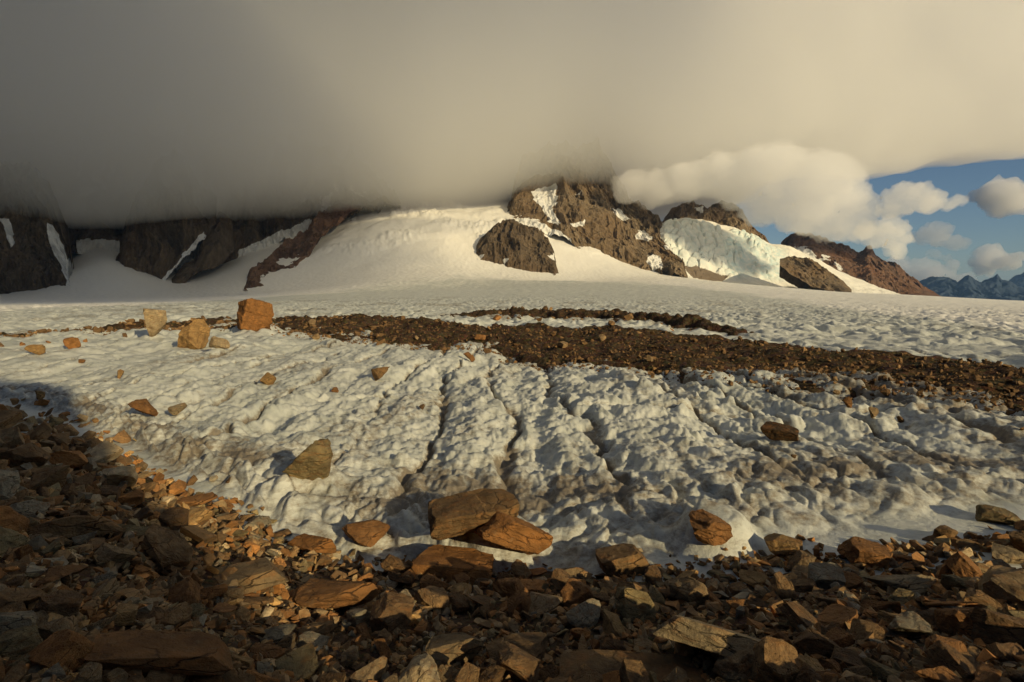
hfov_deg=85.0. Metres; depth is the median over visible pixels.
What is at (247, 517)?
rock
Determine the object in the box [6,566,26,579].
rock
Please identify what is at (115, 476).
rock
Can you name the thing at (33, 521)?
rock
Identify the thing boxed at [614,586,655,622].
rock
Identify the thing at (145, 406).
rock
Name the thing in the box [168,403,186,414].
rock
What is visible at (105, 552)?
rock
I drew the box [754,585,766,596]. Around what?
rock
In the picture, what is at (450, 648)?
boulder
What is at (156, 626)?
rock
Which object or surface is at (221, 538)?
rock
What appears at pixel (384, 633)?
rock
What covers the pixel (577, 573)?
boulder
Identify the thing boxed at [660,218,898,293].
icefall
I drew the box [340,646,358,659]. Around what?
rock
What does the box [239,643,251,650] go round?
rock
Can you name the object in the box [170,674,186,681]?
rock
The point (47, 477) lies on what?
rock
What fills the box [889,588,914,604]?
rock
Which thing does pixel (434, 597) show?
rock
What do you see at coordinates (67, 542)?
rock
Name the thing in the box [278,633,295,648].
rock
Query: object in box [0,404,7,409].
rock
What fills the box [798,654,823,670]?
rock
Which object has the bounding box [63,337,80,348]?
rock
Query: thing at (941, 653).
rock
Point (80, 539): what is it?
rock
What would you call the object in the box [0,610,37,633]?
rock
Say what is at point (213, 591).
rock
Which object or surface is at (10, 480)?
rock
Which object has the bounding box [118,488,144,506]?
rock
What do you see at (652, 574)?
rock
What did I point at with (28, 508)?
rock
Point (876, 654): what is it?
rock
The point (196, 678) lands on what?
rock
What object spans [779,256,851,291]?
mountain
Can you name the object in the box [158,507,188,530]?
rock
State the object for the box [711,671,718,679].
rock
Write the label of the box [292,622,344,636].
boulder
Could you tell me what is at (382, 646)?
rock
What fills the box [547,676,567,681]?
rock
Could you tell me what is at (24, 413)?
rock
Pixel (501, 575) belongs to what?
rock
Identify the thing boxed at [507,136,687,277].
mountain
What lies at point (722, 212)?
mountain
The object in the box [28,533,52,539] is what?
rock
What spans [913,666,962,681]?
rock
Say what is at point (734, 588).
rock
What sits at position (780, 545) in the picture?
boulder
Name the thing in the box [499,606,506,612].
rock
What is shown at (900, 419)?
rock
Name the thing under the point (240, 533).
rock
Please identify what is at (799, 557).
boulder
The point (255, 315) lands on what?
boulder
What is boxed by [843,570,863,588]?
rock
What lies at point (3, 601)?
rock
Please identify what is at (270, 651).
rock
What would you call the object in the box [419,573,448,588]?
rock
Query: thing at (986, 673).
rock
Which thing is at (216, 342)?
rock
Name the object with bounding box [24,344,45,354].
rock
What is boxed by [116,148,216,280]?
mountain
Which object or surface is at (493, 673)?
rock
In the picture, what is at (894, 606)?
rock
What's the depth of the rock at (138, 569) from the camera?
6.27 m
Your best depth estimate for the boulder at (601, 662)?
5.37 m
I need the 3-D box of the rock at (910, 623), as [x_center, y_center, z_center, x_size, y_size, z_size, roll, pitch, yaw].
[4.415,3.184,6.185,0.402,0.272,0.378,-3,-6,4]
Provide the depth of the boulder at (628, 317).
100.89 m
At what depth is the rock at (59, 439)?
16.32 m
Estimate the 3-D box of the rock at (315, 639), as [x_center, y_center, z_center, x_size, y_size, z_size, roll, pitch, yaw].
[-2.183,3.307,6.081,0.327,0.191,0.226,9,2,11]
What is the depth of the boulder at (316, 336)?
61.37 m
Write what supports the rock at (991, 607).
on the scree
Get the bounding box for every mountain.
[0,118,400,271]
[0,160,73,293]
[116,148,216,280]
[172,211,235,283]
[244,200,364,290]
[476,219,557,274]
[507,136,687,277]
[662,200,768,242]
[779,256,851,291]
[781,232,934,295]
[888,261,939,295]
[919,274,1023,300]
[1009,272,1023,287]
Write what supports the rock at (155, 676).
on the scree
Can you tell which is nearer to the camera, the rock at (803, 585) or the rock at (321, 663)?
the rock at (321, 663)
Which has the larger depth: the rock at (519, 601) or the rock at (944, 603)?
the rock at (519, 601)
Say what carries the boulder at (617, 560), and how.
on the rubble
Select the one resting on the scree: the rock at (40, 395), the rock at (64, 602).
the rock at (64, 602)
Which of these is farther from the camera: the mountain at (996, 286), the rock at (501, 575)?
the mountain at (996, 286)
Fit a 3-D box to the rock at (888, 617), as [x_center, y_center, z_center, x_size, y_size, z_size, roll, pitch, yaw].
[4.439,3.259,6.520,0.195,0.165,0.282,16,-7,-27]
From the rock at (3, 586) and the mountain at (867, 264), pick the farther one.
the mountain at (867, 264)
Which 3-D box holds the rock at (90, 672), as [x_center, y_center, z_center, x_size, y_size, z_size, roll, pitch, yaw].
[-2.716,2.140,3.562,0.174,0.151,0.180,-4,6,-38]
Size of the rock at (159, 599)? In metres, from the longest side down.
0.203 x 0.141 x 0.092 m
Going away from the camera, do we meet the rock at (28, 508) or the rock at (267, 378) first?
the rock at (28, 508)
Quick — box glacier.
[0,186,1023,585]
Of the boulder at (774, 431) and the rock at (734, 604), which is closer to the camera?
the rock at (734, 604)
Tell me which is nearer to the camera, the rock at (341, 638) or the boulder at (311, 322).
the rock at (341, 638)
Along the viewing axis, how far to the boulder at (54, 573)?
5.07 m
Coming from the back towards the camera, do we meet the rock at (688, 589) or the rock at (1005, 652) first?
the rock at (688, 589)
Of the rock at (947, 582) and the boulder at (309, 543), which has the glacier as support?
the boulder at (309, 543)
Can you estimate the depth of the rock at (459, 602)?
8.58 m
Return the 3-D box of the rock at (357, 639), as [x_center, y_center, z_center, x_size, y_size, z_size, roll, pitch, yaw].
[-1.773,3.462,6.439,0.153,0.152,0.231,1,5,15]
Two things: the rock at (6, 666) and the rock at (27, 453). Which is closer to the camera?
the rock at (6, 666)
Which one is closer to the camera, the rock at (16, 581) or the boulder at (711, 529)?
the rock at (16, 581)
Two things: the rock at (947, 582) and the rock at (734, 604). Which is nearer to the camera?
the rock at (734, 604)
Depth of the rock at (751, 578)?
10.08 m
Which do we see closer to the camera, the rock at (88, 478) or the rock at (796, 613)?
the rock at (796, 613)
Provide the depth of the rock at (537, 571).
11.18 m
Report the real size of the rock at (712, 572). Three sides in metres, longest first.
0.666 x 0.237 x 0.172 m
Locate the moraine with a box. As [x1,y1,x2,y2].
[1,307,1023,409]
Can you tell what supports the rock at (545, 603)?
on the scree
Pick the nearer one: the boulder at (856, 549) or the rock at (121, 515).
the rock at (121, 515)
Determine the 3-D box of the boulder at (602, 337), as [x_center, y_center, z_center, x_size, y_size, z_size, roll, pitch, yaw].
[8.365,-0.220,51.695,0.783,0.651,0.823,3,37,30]
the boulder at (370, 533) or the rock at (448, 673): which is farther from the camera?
the boulder at (370, 533)
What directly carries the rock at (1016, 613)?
on the scree
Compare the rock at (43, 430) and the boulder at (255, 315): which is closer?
the rock at (43, 430)
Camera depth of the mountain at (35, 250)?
1798.35 m
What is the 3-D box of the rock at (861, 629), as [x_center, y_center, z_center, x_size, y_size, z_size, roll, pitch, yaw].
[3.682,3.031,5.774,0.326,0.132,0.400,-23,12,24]
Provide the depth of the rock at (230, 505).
14.03 m
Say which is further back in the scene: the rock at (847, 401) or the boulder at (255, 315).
the boulder at (255, 315)
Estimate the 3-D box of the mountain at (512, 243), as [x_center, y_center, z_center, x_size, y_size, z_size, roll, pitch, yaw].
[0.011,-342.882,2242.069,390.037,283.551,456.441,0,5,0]
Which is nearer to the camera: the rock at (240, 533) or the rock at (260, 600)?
the rock at (260, 600)
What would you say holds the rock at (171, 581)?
on the scree
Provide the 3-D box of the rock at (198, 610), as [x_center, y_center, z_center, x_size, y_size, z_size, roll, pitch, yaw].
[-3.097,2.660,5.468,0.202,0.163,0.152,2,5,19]
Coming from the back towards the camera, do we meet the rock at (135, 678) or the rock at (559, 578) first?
the rock at (559, 578)
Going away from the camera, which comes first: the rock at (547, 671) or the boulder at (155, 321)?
the rock at (547, 671)
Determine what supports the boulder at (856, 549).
on the scree
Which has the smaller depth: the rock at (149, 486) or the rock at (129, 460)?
the rock at (149, 486)
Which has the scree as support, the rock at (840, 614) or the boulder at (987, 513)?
the rock at (840, 614)
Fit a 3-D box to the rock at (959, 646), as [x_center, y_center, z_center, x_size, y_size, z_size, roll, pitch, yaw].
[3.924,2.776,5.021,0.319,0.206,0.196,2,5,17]
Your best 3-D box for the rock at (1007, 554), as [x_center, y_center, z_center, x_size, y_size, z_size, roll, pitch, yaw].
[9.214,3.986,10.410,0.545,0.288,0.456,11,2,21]
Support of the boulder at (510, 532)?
on the scree
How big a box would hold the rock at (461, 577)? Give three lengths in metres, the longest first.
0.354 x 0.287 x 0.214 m
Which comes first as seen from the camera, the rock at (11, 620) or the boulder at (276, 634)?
the rock at (11, 620)
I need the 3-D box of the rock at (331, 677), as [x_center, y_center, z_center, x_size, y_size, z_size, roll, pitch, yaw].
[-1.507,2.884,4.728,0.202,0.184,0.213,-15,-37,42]
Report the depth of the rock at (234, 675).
4.27 m
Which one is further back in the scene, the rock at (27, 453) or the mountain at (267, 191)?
the mountain at (267, 191)
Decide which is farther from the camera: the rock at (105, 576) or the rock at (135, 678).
the rock at (105, 576)
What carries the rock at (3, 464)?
on the scree
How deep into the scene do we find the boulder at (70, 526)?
6.53 m
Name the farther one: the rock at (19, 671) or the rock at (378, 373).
the rock at (378, 373)
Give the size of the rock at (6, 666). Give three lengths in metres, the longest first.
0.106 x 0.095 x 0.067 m
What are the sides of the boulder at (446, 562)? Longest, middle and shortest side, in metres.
1.613 x 1.360 x 0.437 m
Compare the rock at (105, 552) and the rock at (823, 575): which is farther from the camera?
the rock at (823, 575)
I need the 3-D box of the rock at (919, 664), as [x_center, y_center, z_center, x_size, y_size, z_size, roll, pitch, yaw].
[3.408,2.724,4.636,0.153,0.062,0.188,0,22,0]
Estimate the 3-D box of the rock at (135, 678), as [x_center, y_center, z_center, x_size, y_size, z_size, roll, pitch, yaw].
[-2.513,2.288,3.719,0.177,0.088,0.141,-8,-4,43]
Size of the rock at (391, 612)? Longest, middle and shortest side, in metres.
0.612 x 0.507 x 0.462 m
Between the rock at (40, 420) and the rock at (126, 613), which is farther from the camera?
the rock at (40, 420)
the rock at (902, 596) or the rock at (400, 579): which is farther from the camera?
the rock at (400, 579)
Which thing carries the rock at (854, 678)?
on the scree
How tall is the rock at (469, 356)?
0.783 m
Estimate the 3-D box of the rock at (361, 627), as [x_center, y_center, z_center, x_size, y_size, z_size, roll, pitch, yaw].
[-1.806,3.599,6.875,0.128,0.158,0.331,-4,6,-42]
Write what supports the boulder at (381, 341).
on the moraine
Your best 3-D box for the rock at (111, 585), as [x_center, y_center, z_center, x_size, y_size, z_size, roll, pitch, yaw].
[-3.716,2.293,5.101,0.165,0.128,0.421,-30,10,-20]
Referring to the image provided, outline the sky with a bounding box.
[0,0,1023,281]
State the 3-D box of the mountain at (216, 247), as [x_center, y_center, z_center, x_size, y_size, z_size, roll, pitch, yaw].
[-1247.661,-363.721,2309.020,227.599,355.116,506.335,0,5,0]
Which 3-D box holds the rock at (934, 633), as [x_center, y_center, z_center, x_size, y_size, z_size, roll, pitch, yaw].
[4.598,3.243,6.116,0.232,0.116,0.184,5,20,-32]
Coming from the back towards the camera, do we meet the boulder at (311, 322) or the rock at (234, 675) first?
the boulder at (311, 322)
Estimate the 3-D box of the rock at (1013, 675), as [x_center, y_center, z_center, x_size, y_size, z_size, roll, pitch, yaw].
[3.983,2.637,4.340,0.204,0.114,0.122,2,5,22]
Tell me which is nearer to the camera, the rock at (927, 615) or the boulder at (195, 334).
the rock at (927, 615)
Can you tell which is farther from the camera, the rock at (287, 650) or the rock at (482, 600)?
the rock at (482, 600)
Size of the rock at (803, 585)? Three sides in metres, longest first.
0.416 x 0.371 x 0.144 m
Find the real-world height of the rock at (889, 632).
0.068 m
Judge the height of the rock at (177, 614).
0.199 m
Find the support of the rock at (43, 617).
on the scree
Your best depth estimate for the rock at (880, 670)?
4.75 m
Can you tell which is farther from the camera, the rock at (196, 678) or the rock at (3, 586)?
the rock at (3, 586)
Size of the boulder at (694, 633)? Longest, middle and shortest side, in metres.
1.121 x 0.860 x 0.274 m
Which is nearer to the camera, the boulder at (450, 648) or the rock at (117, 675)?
the rock at (117, 675)
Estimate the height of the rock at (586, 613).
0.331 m
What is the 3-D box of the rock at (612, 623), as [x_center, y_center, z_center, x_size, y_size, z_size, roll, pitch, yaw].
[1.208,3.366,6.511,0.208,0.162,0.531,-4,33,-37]
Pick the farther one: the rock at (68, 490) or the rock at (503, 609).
the rock at (68, 490)
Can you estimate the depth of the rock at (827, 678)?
4.72 m
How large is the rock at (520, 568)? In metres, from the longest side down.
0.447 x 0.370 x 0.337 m
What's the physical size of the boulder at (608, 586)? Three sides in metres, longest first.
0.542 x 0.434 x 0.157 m
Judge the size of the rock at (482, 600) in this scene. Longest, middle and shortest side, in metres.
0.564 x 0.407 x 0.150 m
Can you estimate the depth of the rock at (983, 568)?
9.19 m
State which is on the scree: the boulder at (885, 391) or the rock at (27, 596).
the rock at (27, 596)
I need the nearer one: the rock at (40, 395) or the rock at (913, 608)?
the rock at (913, 608)
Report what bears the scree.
on the glacier
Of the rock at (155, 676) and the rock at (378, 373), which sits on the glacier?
the rock at (378, 373)
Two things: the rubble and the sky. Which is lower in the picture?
the rubble
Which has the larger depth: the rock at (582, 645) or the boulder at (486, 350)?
the boulder at (486, 350)
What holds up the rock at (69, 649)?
on the scree
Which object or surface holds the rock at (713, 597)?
on the scree
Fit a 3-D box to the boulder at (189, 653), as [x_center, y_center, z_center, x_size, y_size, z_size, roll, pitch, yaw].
[-2.561,2.293,4.115,0.946,0.193,0.584,13,-12,-30]
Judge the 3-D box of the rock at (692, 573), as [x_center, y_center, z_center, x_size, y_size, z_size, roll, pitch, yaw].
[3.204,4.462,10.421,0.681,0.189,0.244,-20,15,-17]
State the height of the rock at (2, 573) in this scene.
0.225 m
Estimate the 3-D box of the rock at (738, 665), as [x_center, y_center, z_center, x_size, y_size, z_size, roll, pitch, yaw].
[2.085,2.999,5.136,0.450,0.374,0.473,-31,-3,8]
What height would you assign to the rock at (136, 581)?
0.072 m
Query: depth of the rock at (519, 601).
7.84 m
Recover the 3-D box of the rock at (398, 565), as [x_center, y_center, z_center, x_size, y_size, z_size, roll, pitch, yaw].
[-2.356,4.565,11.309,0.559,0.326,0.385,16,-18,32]
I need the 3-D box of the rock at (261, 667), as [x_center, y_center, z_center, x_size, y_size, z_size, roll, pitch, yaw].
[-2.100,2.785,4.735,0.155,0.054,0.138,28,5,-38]
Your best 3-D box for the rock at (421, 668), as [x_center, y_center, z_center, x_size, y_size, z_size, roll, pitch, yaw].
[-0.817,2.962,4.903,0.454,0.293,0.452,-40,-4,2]
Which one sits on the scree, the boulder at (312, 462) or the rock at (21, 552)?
the rock at (21, 552)
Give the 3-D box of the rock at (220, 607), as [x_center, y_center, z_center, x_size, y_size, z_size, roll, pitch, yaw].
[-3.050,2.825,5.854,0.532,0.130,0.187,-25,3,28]
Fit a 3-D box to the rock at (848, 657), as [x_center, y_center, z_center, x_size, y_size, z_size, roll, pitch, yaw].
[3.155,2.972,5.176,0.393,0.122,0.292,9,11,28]
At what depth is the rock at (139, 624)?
4.73 m
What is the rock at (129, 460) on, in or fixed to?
on the scree
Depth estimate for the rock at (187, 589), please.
5.90 m
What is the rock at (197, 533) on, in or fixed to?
on the scree
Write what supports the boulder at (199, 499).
on the scree
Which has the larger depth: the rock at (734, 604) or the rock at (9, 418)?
the rock at (9, 418)
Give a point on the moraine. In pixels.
(694, 321)
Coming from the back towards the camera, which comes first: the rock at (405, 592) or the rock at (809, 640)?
the rock at (405, 592)
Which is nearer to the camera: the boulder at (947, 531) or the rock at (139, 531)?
the rock at (139, 531)
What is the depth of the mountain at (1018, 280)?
27672.66 m
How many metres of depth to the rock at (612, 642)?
5.84 m
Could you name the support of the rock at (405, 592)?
on the scree
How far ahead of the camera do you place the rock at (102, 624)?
4.43 m
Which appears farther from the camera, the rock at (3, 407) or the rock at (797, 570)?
the rock at (3, 407)
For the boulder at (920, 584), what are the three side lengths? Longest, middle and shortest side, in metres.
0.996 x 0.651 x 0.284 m
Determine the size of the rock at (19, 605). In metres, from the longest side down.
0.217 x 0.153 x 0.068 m
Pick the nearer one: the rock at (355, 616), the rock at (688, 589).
the rock at (355, 616)
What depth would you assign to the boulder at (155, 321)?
57.45 m
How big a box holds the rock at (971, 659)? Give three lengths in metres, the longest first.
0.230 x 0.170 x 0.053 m
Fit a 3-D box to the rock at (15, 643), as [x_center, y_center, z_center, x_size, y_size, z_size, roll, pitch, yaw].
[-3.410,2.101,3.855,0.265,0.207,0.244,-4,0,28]
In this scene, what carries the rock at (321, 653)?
on the scree
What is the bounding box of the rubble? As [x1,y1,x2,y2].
[0,398,1023,681]
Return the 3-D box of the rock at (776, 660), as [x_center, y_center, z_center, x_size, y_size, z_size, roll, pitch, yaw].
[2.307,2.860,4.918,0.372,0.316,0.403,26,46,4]
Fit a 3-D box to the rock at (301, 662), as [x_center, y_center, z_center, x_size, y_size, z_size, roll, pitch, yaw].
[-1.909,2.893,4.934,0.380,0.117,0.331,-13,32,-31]
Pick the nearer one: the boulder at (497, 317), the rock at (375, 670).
the rock at (375, 670)
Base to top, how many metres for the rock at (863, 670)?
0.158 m
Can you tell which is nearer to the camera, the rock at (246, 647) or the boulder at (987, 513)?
the rock at (246, 647)
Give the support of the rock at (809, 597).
on the scree
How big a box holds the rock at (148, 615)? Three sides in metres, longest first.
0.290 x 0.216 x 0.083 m
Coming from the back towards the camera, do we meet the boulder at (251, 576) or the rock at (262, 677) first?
the boulder at (251, 576)
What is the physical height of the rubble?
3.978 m
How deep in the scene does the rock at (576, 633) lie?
6.52 m
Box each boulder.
[25,515,122,537]
[32,565,89,586]
[84,630,232,675]
[143,308,166,336]
[176,492,217,506]
[177,319,209,348]
[213,557,288,593]
[237,298,273,331]
[256,624,295,643]
[282,438,332,480]
[288,533,336,553]
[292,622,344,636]
[294,578,379,608]
[308,319,315,326]
[312,333,319,339]
[342,519,389,547]
[376,338,385,344]
[412,544,493,585]
[425,632,482,664]
[428,488,519,539]
[474,334,485,339]
[474,508,552,554]
[483,348,491,353]
[485,632,547,663]
[493,315,501,320]
[557,341,567,347]
[559,649,705,681]
[560,567,592,579]
[595,543,649,577]
[597,581,617,591]
[599,334,605,341]
[608,320,614,324]
[624,313,633,320]
[647,355,652,361]
[652,615,760,656]
[689,509,732,545]
[760,421,798,440]
[764,533,802,558]
[787,550,815,569]
[837,536,892,567]
[863,574,937,594]
[880,389,890,395]
[933,525,957,539]
[975,504,1020,524]
[1008,530,1023,552]
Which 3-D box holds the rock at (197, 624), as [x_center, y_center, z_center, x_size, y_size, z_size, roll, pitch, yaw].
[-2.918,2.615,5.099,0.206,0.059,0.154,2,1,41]
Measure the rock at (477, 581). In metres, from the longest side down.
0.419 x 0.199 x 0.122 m
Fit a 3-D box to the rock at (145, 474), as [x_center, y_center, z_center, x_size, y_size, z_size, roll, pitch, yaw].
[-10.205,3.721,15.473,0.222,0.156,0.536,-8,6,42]
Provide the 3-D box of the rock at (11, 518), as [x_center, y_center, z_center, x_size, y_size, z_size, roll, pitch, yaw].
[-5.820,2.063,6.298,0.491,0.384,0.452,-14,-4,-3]
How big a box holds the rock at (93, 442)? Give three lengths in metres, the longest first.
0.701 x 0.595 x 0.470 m
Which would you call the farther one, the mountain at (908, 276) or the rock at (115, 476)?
the mountain at (908, 276)
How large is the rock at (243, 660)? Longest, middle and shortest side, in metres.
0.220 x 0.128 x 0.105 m
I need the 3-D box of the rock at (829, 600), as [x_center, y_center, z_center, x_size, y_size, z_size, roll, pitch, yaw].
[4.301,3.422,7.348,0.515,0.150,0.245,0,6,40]
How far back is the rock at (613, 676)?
5.01 m
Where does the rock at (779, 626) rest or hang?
on the scree
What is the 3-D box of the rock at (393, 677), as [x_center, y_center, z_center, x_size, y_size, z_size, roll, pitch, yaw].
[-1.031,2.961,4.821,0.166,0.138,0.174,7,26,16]
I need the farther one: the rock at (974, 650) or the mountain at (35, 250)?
the mountain at (35, 250)
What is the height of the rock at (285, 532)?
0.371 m
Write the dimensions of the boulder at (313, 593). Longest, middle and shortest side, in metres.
1.089 x 0.912 x 0.363 m
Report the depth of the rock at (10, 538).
5.73 m
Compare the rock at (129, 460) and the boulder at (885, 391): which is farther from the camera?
the boulder at (885, 391)
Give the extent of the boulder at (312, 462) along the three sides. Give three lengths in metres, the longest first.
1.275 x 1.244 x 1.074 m
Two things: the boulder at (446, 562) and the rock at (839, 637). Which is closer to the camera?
the rock at (839, 637)
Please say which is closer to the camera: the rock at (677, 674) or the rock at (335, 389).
the rock at (677, 674)
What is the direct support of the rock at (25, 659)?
on the scree
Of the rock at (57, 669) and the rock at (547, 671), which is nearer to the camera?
the rock at (57, 669)
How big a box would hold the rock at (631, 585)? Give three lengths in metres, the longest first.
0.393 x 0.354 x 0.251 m
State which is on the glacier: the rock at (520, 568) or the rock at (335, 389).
the rock at (335, 389)
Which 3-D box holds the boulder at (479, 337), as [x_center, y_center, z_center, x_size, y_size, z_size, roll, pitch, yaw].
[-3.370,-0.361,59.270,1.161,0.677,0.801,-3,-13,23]
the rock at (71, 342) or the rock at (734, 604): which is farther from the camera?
the rock at (71, 342)
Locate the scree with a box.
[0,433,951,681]
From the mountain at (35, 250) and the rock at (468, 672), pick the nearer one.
the rock at (468, 672)
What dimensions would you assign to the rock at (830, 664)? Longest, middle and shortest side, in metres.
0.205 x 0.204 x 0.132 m
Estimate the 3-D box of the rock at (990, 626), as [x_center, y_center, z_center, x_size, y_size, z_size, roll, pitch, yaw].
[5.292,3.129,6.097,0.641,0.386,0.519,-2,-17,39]
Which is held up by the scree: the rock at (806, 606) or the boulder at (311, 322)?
the rock at (806, 606)
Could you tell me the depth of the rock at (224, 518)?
12.75 m
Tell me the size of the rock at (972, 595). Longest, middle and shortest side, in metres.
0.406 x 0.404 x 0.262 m
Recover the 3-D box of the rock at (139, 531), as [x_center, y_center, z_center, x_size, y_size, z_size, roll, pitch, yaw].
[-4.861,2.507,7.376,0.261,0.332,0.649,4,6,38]
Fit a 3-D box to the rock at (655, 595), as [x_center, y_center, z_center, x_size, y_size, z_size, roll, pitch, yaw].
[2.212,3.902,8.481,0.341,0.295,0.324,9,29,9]
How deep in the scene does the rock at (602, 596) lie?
8.21 m
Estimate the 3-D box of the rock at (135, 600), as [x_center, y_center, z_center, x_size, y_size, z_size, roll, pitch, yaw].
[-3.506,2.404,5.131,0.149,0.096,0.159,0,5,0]
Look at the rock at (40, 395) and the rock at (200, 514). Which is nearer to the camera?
the rock at (200, 514)
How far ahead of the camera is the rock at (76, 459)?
12.56 m
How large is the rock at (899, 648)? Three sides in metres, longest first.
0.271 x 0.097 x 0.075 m
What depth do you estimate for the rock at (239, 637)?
5.34 m
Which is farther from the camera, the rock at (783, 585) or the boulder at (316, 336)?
the boulder at (316, 336)
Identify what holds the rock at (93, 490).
on the scree
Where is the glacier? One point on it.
(584, 464)
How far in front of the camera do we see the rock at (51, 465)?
11.46 m
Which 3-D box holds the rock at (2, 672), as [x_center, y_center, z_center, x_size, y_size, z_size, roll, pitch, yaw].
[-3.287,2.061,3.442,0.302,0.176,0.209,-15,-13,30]
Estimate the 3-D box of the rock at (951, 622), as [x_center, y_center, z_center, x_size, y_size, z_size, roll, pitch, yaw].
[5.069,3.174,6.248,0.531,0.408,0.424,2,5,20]
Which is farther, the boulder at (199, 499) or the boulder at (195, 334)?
the boulder at (195, 334)
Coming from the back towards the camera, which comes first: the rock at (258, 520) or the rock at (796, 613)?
the rock at (258, 520)
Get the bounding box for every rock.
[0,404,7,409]
[0,410,21,429]
[0,426,24,448]
[0,443,50,467]
[0,459,7,469]
[0,469,20,499]
[0,505,29,532]
[0,526,27,555]
[0,570,7,578]
[0,583,7,590]
[0,588,46,604]
[0,596,7,607]
[0,599,26,612]
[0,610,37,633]
[0,625,42,660]
[0,659,5,681]
[2,576,25,587]
[2,661,28,681]
[4,660,15,672]
[6,405,27,416]
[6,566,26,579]
[8,489,28,500]
[8,653,30,667]
[10,499,49,517]
[14,544,34,559]
[23,629,94,671]
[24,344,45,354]
[25,465,69,491]
[27,422,51,440]
[28,518,37,526]
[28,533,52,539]
[35,390,44,399]
[35,589,83,616]
[35,610,48,625]
[36,418,44,423]
[37,464,55,467]
[38,616,77,640]
[40,662,66,679]
[47,431,69,445]
[49,451,87,468]
[49,535,72,545]
[57,585,83,595]
[58,414,68,420]
[60,483,77,498]
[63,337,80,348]
[71,531,96,544]
[74,662,102,681]
[75,471,95,485]
[81,437,102,447]
[83,440,123,462]
[83,614,117,630]
[85,486,102,494]
[89,571,117,584]
[91,578,118,599]
[93,542,137,566]
[100,485,120,501]
[102,465,137,486]
[102,668,127,681]
[113,603,138,625]
[117,369,123,378]
[117,511,125,523]
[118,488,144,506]
[118,524,169,538]
[120,579,140,585]
[122,596,140,603]
[126,457,132,464]
[127,675,145,681]
[128,399,158,415]
[131,564,151,574]
[131,621,149,629]
[133,507,153,520]
[136,461,147,471]
[136,606,164,622]
[138,471,154,477]
[141,482,155,491]
[141,524,193,567]
[144,502,166,506]
[145,597,163,604]
[145,670,171,681]
[147,511,160,520]
[151,624,163,629]
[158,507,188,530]
[160,601,192,627]
[166,576,176,587]
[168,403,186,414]
[168,577,200,604]
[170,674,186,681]
[179,525,217,543]
[183,621,202,628]
[189,506,211,522]
[189,675,221,681]
[190,603,205,616]
[200,583,227,599]
[209,336,229,348]
[213,602,236,612]
[215,533,227,543]
[216,512,238,523]
[218,501,233,509]
[221,587,243,599]
[221,668,255,681]
[231,654,253,664]
[232,529,248,536]
[232,634,246,640]
[235,605,250,623]
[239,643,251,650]
[240,514,254,521]
[243,596,273,605]
[244,515,271,528]
[246,669,279,681]
[249,642,284,658]
[255,661,273,673]
[260,372,275,384]
[273,529,291,536]
[275,643,317,680]
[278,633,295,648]
[284,647,291,654]
[296,631,328,648]
[315,659,325,672]
[317,649,326,660]
[320,672,346,681]
[331,387,338,392]
[331,633,348,645]
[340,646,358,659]
[346,608,369,627]
[350,632,366,650]
[350,655,387,681]
[355,622,370,640]
[369,592,413,632]
[371,367,388,380]
[374,638,391,662]
[375,628,394,641]
[380,554,411,573]
[383,673,397,681]
[387,573,414,584]
[398,653,440,681]
[400,589,415,609]
[414,585,449,608]
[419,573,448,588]
[437,664,458,681]
[448,591,471,612]
[452,582,471,594]
[453,573,469,583]
[454,662,479,681]
[464,352,474,361]
[468,595,493,605]
[474,578,494,587]
[478,665,505,681]
[479,604,489,618]
[492,577,523,597]
[496,641,540,681]
[497,572,510,579]
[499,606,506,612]
[507,588,530,617]
[511,559,531,578]
[521,579,547,592]
[528,591,562,615]
[529,567,546,576]
[539,664,557,680]
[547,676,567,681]
[551,568,570,592]
[560,578,592,606]
[566,598,600,628]
[570,627,589,639]
[572,664,602,681]
[578,633,587,649]
[593,592,609,603]
[602,609,625,639]
[602,633,625,650]
[602,670,620,681]
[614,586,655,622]
[616,581,644,591]
[619,659,649,681]
[633,638,652,651]
[644,565,662,585]
[649,585,665,605]
[664,666,687,681]
[668,576,708,604]
[675,570,698,578]
[706,569,731,580]
[708,591,721,604]
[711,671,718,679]
[713,645,754,681]
[726,581,749,597]
[726,599,744,609]
[739,569,770,586]
[746,594,763,612]
[750,636,801,681]
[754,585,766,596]
[771,571,796,598]
[771,624,789,629]
[773,631,789,639]
[776,601,828,631]
[789,578,815,592]
[790,565,807,578]
[792,626,838,655]
[794,662,821,681]
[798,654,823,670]
[802,601,811,612]
[805,592,819,600]
[807,562,845,588]
[816,597,860,606]
[816,604,857,630]
[816,670,836,681]
[818,659,841,672]
[825,627,853,647]
[830,646,873,673]
[842,567,854,571]
[842,665,871,676]
[843,396,852,407]
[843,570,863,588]
[846,675,868,681]
[850,618,884,641]
[860,599,901,613]
[861,657,900,679]
[868,407,878,417]
[868,648,880,660]
[877,610,897,623]
[885,628,897,639]
[886,640,912,657]
[887,611,931,636]
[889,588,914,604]
[896,416,903,422]
[899,668,920,681]
[903,605,918,612]
[912,659,928,668]
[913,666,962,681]
[917,609,941,632]
[920,595,932,601]
[924,601,980,606]
[924,630,941,635]
[924,640,976,679]
[925,634,966,651]
[934,607,973,640]
[940,574,968,591]
[944,551,982,577]
[958,677,972,681]
[960,651,979,667]
[962,588,1001,607]
[966,646,978,655]
[970,606,1023,648]
[973,664,1000,681]
[974,562,990,573]
[978,565,1023,604]
[985,605,1004,613]
[985,642,1023,662]
[991,542,1023,563]
[1006,610,1023,617]
[1007,669,1023,681]
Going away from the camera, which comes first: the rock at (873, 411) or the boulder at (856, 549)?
the boulder at (856, 549)

